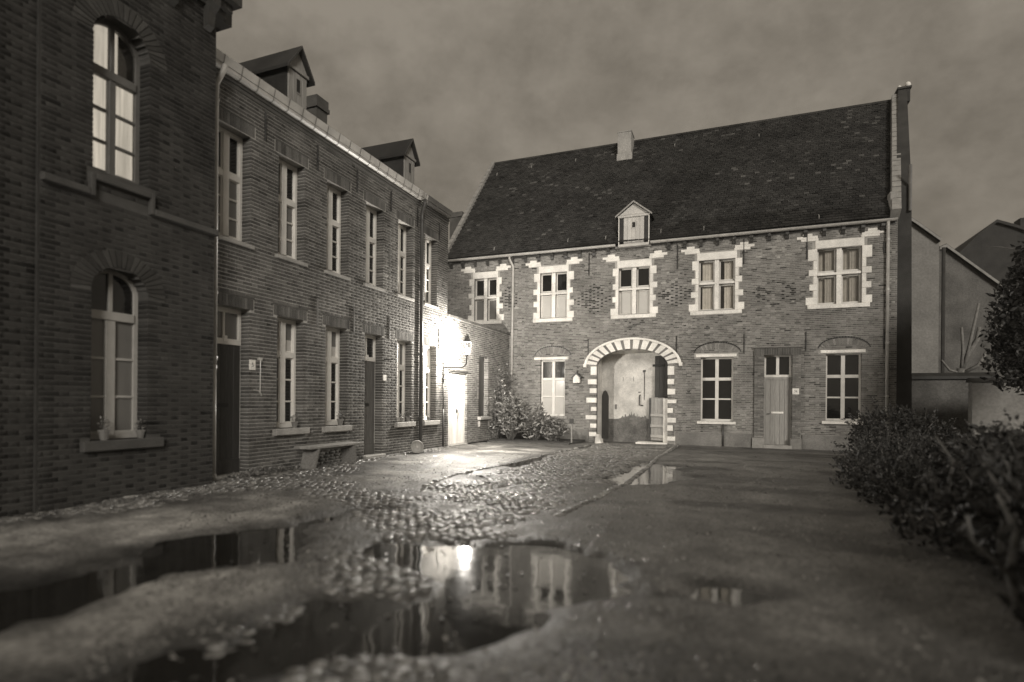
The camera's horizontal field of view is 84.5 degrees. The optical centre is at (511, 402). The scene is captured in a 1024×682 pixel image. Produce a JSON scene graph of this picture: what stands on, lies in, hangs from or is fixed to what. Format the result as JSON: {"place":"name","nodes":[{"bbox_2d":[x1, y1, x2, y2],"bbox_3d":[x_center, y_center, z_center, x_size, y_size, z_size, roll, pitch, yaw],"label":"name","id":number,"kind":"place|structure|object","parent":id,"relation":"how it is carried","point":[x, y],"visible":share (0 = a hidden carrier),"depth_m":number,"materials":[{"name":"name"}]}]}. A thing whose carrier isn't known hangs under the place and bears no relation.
{"place":"outdoors","nodes":[
{"label":"outdoors","id":0,"kind":"place"},
{"bbox_2d":[0,0,241,516],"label":"corner house","id":1,"kind":"structure","parent":0,"point":[109,232],"depth_m":7.39,"materials":[{"name":"brick"}]},
{"bbox_2d":[97,416,111,439],"bbox_3d":[-5.248,0.328,7.258,0.189,0.316,0.172,0,0,4],"label":"flower pot","id":2,"kind":"object","parent":1,"relation":"on","point":[103,434],"visible":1,"depth_m":7.23,"materials":[{"name":"ceramic"}]},
{"bbox_2d":[90,269,137,439],"bbox_3d":[-5.360,-0.640,7.497,0.080,2.250,0.740,0,0,21],"label":"window","id":3,"kind":"structure","parent":1,"relation":"in","point":[114,327],"depth_m":7.53,"materials":[{"name":"white paint"}]},
{"bbox_2d":[92,19,139,184],"bbox_3d":[-5.378,-4.000,7.499,0.167,2.250,1.050,0,0,21],"label":"window","id":4,"kind":"structure","parent":1,"relation":"in","point":[116,93],"depth_m":7.56,"materials":[{"name":"white paint"}]},
{"bbox_2d":[134,419,144,437],"bbox_3d":[-5.091,0.353,7.705,0.146,0.268,0.143,0,0,37],"label":"flower pot","id":5,"kind":"object","parent":1,"relation":"on","point":[139,433],"visible":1,"depth_m":7.68,"materials":[{"name":"ceramic"}]},
{"bbox_2d":[0,441,1023,681],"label":"ground","id":6,"kind":"structure","parent":0,"point":[42,547],"depth_m":4.51,"materials":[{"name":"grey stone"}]},
{"bbox_2d":[0,517,333,631],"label":"puddle","id":7,"kind":"object","parent":6,"relation":"on","point":[64,597],"visible":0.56,"depth_m":4.54,"materials":[{"name":"black liquid"}]},
{"bbox_2d":[223,462,300,478],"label":"weeds","id":8,"kind":"object","parent":6,"relation":"on","point":[258,471],"visible":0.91,"depth_m":9.91,"materials":[{"name":"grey plant"}]},
{"bbox_2d":[294,441,363,469],"bbox_3d":[-3.656,1.074,11.363,0.398,0.470,1.624,0,0,21],"label":"bench","id":9,"kind":"object","parent":6,"relation":"on","point":[310,456],"visible":0.91,"depth_m":11.00,"materials":[{"name":"grey stone"}]},
{"bbox_2d":[212,46,449,480],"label":"terrace house","id":10,"kind":"structure","parent":6,"relation":"on","point":[318,277],"depth_m":11.17,"materials":[{"name":"brick"}]},
{"bbox_2d":[216,344,238,474],"bbox_3d":[-4.906,0.114,9.604,0.121,2.210,0.660,0,0,21],"label":"door","id":11,"kind":"structure","parent":10,"relation":"in","point":[227,372],"depth_m":9.68,"materials":[{"name":"paint"}]},
{"bbox_2d":[217,306,240,345],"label":"transom window","id":12,"kind":"structure","parent":10,"relation":"in","point":[228,319],"depth_m":9.71,"materials":[{"name":"grey glass"}]},
{"bbox_2d":[218,126,242,241],"bbox_3d":[-4.906,-3.701,9.616,0.082,1.900,0.700,0,0,21],"label":"window","id":13,"kind":"structure","parent":10,"relation":"in","point":[230,148],"depth_m":9.73,"materials":[{"name":"white paint"}]},
{"bbox_2d":[276,317,295,427],"bbox_3d":[-4.445,-0.562,10.867,0.082,2.110,0.700,0,0,21],"label":"window","id":14,"kind":"structure","parent":10,"relation":"in","point":[286,333],"depth_m":10.99,"materials":[{"name":"white paint"}]},
{"bbox_2d":[278,159,296,259],"bbox_3d":[-4.419,-3.697,10.867,0.082,1.900,0.700,0,0,21],"label":"window","id":15,"kind":"structure","parent":10,"relation":"in","point":[287,214],"depth_m":10.99,"materials":[{"name":"white paint"}]},
{"bbox_2d":[291,414,298,427],"bbox_3d":[-4.198,0.353,10.887,0.171,0.282,0.174,0,0,21],"label":"flower pot","id":16,"kind":"object","parent":10,"relation":"on","point":[294,424],"visible":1,"depth_m":10.86,"materials":[{"name":"ceramic"}]},
{"bbox_2d":[325,327,339,425],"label":"window","id":17,"kind":"structure","parent":10,"relation":"in","point":[332,351],"depth_m":12.26,"materials":[{"name":"white paint"}]},
{"bbox_2d":[326,185,340,273],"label":"window","id":18,"kind":"structure","parent":10,"relation":"in","point":[333,242],"depth_m":12.27,"materials":[{"name":"white paint"}]},
{"bbox_2d":[336,411,345,425],"bbox_3d":[-3.703,0.329,12.141,0.188,0.340,0.186,0,0,21],"label":"flower pot","id":19,"kind":"object","parent":10,"relation":"on","point":[339,421],"visible":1,"depth_m":12.12,"materials":[{"name":"ceramic"}]},
{"bbox_2d":[364,361,374,453],"bbox_3d":[-3.445,0.126,13.355,0.121,2.210,0.660,0,0,21],"label":"door","id":20,"kind":"structure","parent":10,"relation":"in","point":[369,444],"depth_m":13.48,"materials":[{"name":"paint"}]},
{"bbox_2d":[365,334,375,361],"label":"transom window","id":21,"kind":"structure","parent":10,"relation":"in","point":[370,341],"depth_m":13.52,"materials":[{"name":"white paint"}]},
{"bbox_2d":[365,206,376,285],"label":"window","id":22,"kind":"structure","parent":10,"relation":"in","point":[371,215],"depth_m":13.54,"materials":[{"name":"white paint"}]},
{"bbox_2d":[396,340,404,421],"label":"window","id":23,"kind":"structure","parent":10,"relation":"in","point":[400,344],"depth_m":14.81,"materials":[{"name":"white paint"}]},
{"bbox_2d":[397,223,405,295],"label":"window","id":24,"kind":"structure","parent":10,"relation":"in","point":[401,229],"depth_m":14.81,"materials":[{"name":"white paint"}]},
{"bbox_2d":[404,410,411,421],"bbox_3d":[-2.707,0.350,14.699,0.231,0.315,0.216,0,0,-16],"label":"flower pot","id":25,"kind":"object","parent":10,"relation":"on","point":[407,417],"visible":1,"depth_m":14.67,"materials":[{"name":"ceramic"}]},
{"bbox_2d":[101,543,630,681],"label":"puddle","id":26,"kind":"object","parent":6,"relation":"on","point":[409,629],"visible":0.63,"depth_m":3.53,"materials":[{"name":"black liquid"}]},
{"bbox_2d":[363,505,403,511],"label":"puddle","id":27,"kind":"object","parent":6,"relation":"on","point":[389,508],"visible":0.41,"depth_m":7.05,"materials":[{"name":"black liquid"}]},
{"bbox_2d":[409,440,423,453],"bbox_3d":[-2.418,1.137,14.303,0.373,0.345,0.300,0,0,21],"label":"millstone","id":28,"kind":"object","parent":6,"relation":"on","point":[417,446],"visible":0.99,"depth_m":14.24,"materials":[{"name":"grey stone"}]},
{"bbox_2d":[407,195,452,448],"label":"end house","id":29,"kind":"structure","parent":6,"relation":"on","point":[435,293],"depth_m":16.14,"materials":[{"name":"brick"}]},
{"bbox_2d":[424,238,430,303],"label":"window","id":30,"kind":"structure","parent":29,"relation":"in","point":[427,242],"depth_m":16.08,"materials":[{"name":"white paint"}]},
{"bbox_2d":[424,346,430,419],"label":"window","id":31,"kind":"structure","parent":29,"relation":"in","point":[427,349],"depth_m":16.07,"materials":[{"name":"white paint"}]},
{"bbox_2d":[442,334,471,446],"bbox_3d":[-1.611,-0.344,16.296,0.903,3.300,0.250,0,0,21],"label":"street lamp","id":32,"kind":"object","parent":29,"relation":"attached to","point":[467,339],"visible":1,"depth_m":16.43,"materials":[{"name":"black metal"}]},
{"bbox_2d":[446,314,509,445],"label":"courtyard wall","id":33,"kind":"structure","parent":6,"relation":"on","point":[472,384],"depth_m":18.38,"materials":[{"name":"brick"}]},
{"bbox_2d":[448,372,464,444],"bbox_3d":[-1.725,0.180,17.412,0.104,2.210,1.240,0,0,21],"label":"door","id":34,"kind":"structure","parent":33,"relation":"in","point":[456,393],"depth_m":17.44,"materials":[{"name":"paint"}]},
{"bbox_2d":[506,458,546,466],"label":"puddle","id":35,"kind":"object","parent":6,"relation":"on","point":[529,462],"visible":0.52,"depth_m":12.39,"materials":[{"name":"black liquid"}]},
{"bbox_2d":[487,437,584,444],"bbox_3d":[0.889,1.417,19.749,2.950,0.220,2.260,0,0,21],"label":"planting bed","id":36,"kind":"object","parent":6,"relation":"on","point":[537,441],"visible":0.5,"depth_m":19.39,"materials":[{"name":"soil"}]},
{"bbox_2d":[485,362,514,439],"bbox_3d":[-0.414,-0.075,20.220,0.876,2.793,2.390,0,0,10],"label":"climbing plant","id":37,"kind":"object","parent":36,"relation":"on","point":[499,381],"visible":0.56,"depth_m":20.04,"materials":[{"name":"grey plant"}]},
{"bbox_2d":[492,390,530,439],"bbox_3d":[-0.046,0.470,19.883,1.367,1.810,1.368,0,0,-31],"label":"leafy shrub","id":38,"kind":"object","parent":36,"relation":"on","point":[508,425],"visible":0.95,"depth_m":19.66,"materials":[{"name":"grey plant"}]},
{"bbox_2d":[515,400,558,439],"bbox_3d":[0.754,0.651,19.769,1.738,1.481,1.236,0,0,21],"label":"leafy shrub","id":39,"kind":"object","parent":36,"relation":"on","point":[529,428],"visible":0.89,"depth_m":19.56,"materials":[{"name":"grey plant"}]},
{"bbox_2d":[537,415,569,440],"bbox_3d":[1.491,0.929,19.525,1.106,0.979,0.979,0,0,42],"label":"leafy shrub","id":40,"kind":"object","parent":36,"relation":"on","point":[557,432],"visible":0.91,"depth_m":19.41,"materials":[{"name":"grey plant"}]},
{"bbox_2d":[569,419,573,442],"bbox_3d":[2.016,1.022,19.051,0.150,0.930,0.065,0,0,21],"label":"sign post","id":41,"kind":"object","parent":36,"relation":"on","point":[571,421],"visible":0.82,"depth_m":19.05,"materials":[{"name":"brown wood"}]},
{"bbox_2d":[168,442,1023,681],"bbox_3d":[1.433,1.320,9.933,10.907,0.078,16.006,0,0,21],"label":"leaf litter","id":42,"kind":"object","parent":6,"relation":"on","point":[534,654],"visible":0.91,"depth_m":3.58,"materials":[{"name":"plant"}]},
{"bbox_2d":[595,434,602,442],"bbox_3d":[3.101,1.336,19.983,0.300,0.420,0.400,0,0,21],"label":"guard stone","id":43,"kind":"object","parent":6,"relation":"on","point":[598,438],"visible":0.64,"depth_m":19.88,"materials":[{"name":"white stone"}]},
{"bbox_2d":[602,462,694,484],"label":"puddle","id":44,"kind":"object","parent":6,"relation":"on","point":[657,474],"visible":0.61,"depth_m":10.47,"materials":[{"name":"black liquid"}]},
{"bbox_2d":[447,81,911,450],"bbox_3d":[6.725,-4.984,23.148,18.338,13.220,9.009,0,0,21],"label":"gatehouse","id":45,"kind":"object","parent":6,"relation":"on","point":[747,284],"visible":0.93,"depth_m":19.40,"materials":[{"name":"brick"}]},
{"bbox_2d":[475,278,496,320],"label":"window","id":46,"kind":"structure","parent":45,"relation":"in","point":[492,284],"depth_m":21.86,"materials":[{"name":"white paint"}]},
{"bbox_2d":[541,360,564,415],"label":"window","id":47,"kind":"structure","parent":45,"relation":"in","point":[553,371],"depth_m":20.90,"materials":[{"name":"white paint"}]},
{"bbox_2d":[541,272,566,317],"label":"window","id":48,"kind":"structure","parent":45,"relation":"in","point":[561,278],"depth_m":20.86,"materials":[{"name":"white paint"}]},
{"bbox_2d":[619,267,649,313],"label":"window","id":49,"kind":"structure","parent":45,"relation":"in","point":[643,273],"depth_m":19.80,"materials":[{"name":"white paint"}]},
{"bbox_2d":[699,259,734,309],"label":"window","id":50,"kind":"structure","parent":45,"relation":"in","point":[729,265],"depth_m":18.86,"materials":[{"name":"white paint"}]},
{"bbox_2d":[700,357,733,421],"bbox_3d":[6.858,-0.432,18.858,1.030,2.140,0.080,0,0,21],"label":"window","id":51,"kind":"structure","parent":45,"relation":"in","point":[717,380],"depth_m":18.83,"materials":[{"name":"white paint"}]},
{"bbox_2d":[765,380,788,444],"bbox_3d":[8.550,0.322,18.162,0.700,2.100,0.105,0,0,21],"label":"door","id":52,"kind":"structure","parent":45,"relation":"in","point":[777,391],"depth_m":18.17,"materials":[{"name":"grey paint"}]},
{"bbox_2d":[764,355,790,376],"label":"transom window","id":53,"kind":"structure","parent":45,"relation":"in","point":[774,365],"depth_m":18.16,"materials":[{"name":"white paint"}]},
{"bbox_2d":[817,247,860,304],"bbox_3d":[10.196,-3.919,17.628,1.210,1.750,0.187,0,0,21],"label":"window","id":54,"kind":"structure","parent":45,"relation":"in","point":[851,257],"depth_m":17.62,"materials":[{"name":"white paint"}]},
{"bbox_2d":[825,353,860,420],"bbox_3d":[10.283,-0.469,17.525,0.980,2.110,0.080,0,0,21],"label":"window","id":55,"kind":"structure","parent":45,"relation":"in","point":[843,371],"depth_m":17.50,"materials":[{"name":"white paint"}]},
{"bbox_2d":[689,588,776,606],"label":"puddle","id":56,"kind":"object","parent":6,"relation":"on","point":[733,597],"visible":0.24,"depth_m":3.93,"materials":[{"name":"black liquid"}]},
{"bbox_2d":[828,422,961,513],"bbox_3d":[6.087,0.892,9.003,1.961,1.119,5.194,0,0,39],"label":"hedge bush","id":57,"kind":"object","parent":6,"relation":"on","point":[894,470],"visible":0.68,"depth_m":8.89,"materials":[{"name":"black plant"}]},
{"bbox_2d":[831,396,967,463],"bbox_3d":[8.538,0.670,12.446,2.678,1.615,1.813,0,0,1],"label":"hedge bush","id":58,"kind":"object","parent":6,"relation":"on","point":[904,423],"visible":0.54,"depth_m":12.28,"materials":[{"name":"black plant"}]},
{"bbox_2d":[874,408,1023,577],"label":"leggy shrub","id":59,"kind":"object","parent":6,"relation":"on","point":[976,492],"visible":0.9,"depth_m":5.26,"materials":[{"name":"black plant"}]},
{"bbox_2d":[916,419,1023,489],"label":"hedge bush","id":60,"kind":"object","parent":6,"relation":"on","point":[968,437],"visible":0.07,"depth_m":9.90,"materials":[{"name":"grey plant"}]},
{"bbox_2d":[935,436,1023,609],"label":"leggy shrub","id":61,"kind":"object","parent":6,"relation":"on","point":[1002,564],"visible":0.77,"depth_m":3.73,"materials":[{"name":"black plant"}]},
{"bbox_2d":[978,239,1023,394],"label":"evergreen tree","id":62,"kind":"object","parent":6,"relation":"on","point":[1011,360],"visible":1,"depth_m":13.07,"materials":[{"name":"black plant"}]},
{"bbox_2d":[992,481,1023,628],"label":"leggy shrub","id":63,"kind":"object","parent":6,"relation":"on","point":[1017,612],"visible":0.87,"depth_m":3.23,"materials":[{"name":"black plant"}]},
{"bbox_2d":[216,0,1023,248],"label":"sky","id":64,"kind":"structure","parent":0,"point":[475,84],"materials":[{"name":"grey"}]},
{"bbox_2d":[938,244,1021,377],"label":"house","id":65,"kind":"structure","parent":0,"point":[966,285],"depth_m":25.32,"materials":[{"name":"grey paint"}]},
{"bbox_2d":[955,218,1023,282],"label":"house","id":66,"kind":"structure","parent":0,"point":[995,262],"depth_m":32.19,"materials":[{"name":"grey"}]},
{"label":"garden earth","id":67,"kind":"structure","parent":0,"visible":0},
{"bbox_2d":[861,218,940,372],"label":"house","id":68,"kind":"structure","parent":67,"relation":"on","point":[925,291],"depth_m":25.05,"materials":[{"name":"grey paint"}]},
{"bbox_2d":[912,372,999,445],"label":"garden wall","id":69,"kind":"structure","parent":67,"relation":"on","point":[946,394],"depth_m":18.51,"materials":[{"name":"concrete"}]},
{"bbox_2d":[941,303,986,372],"bbox_3d":[15.400,-0.954,19.226,1.345,4.807,0.320,0,0,21],"label":"pollarded tree","id":70,"kind":"object","parent":67,"relation":"on","point":[971,345],"visible":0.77,"depth_m":19.09,"materials":[{"name":"grey plant"}]},
{"bbox_2d":[966,378,1023,447],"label":"garden wall","id":71,"kind":"structure","parent":67,"relation":"on","point":[987,401],"depth_m":16.33,"materials":[{"name":"concrete"}]}
]}

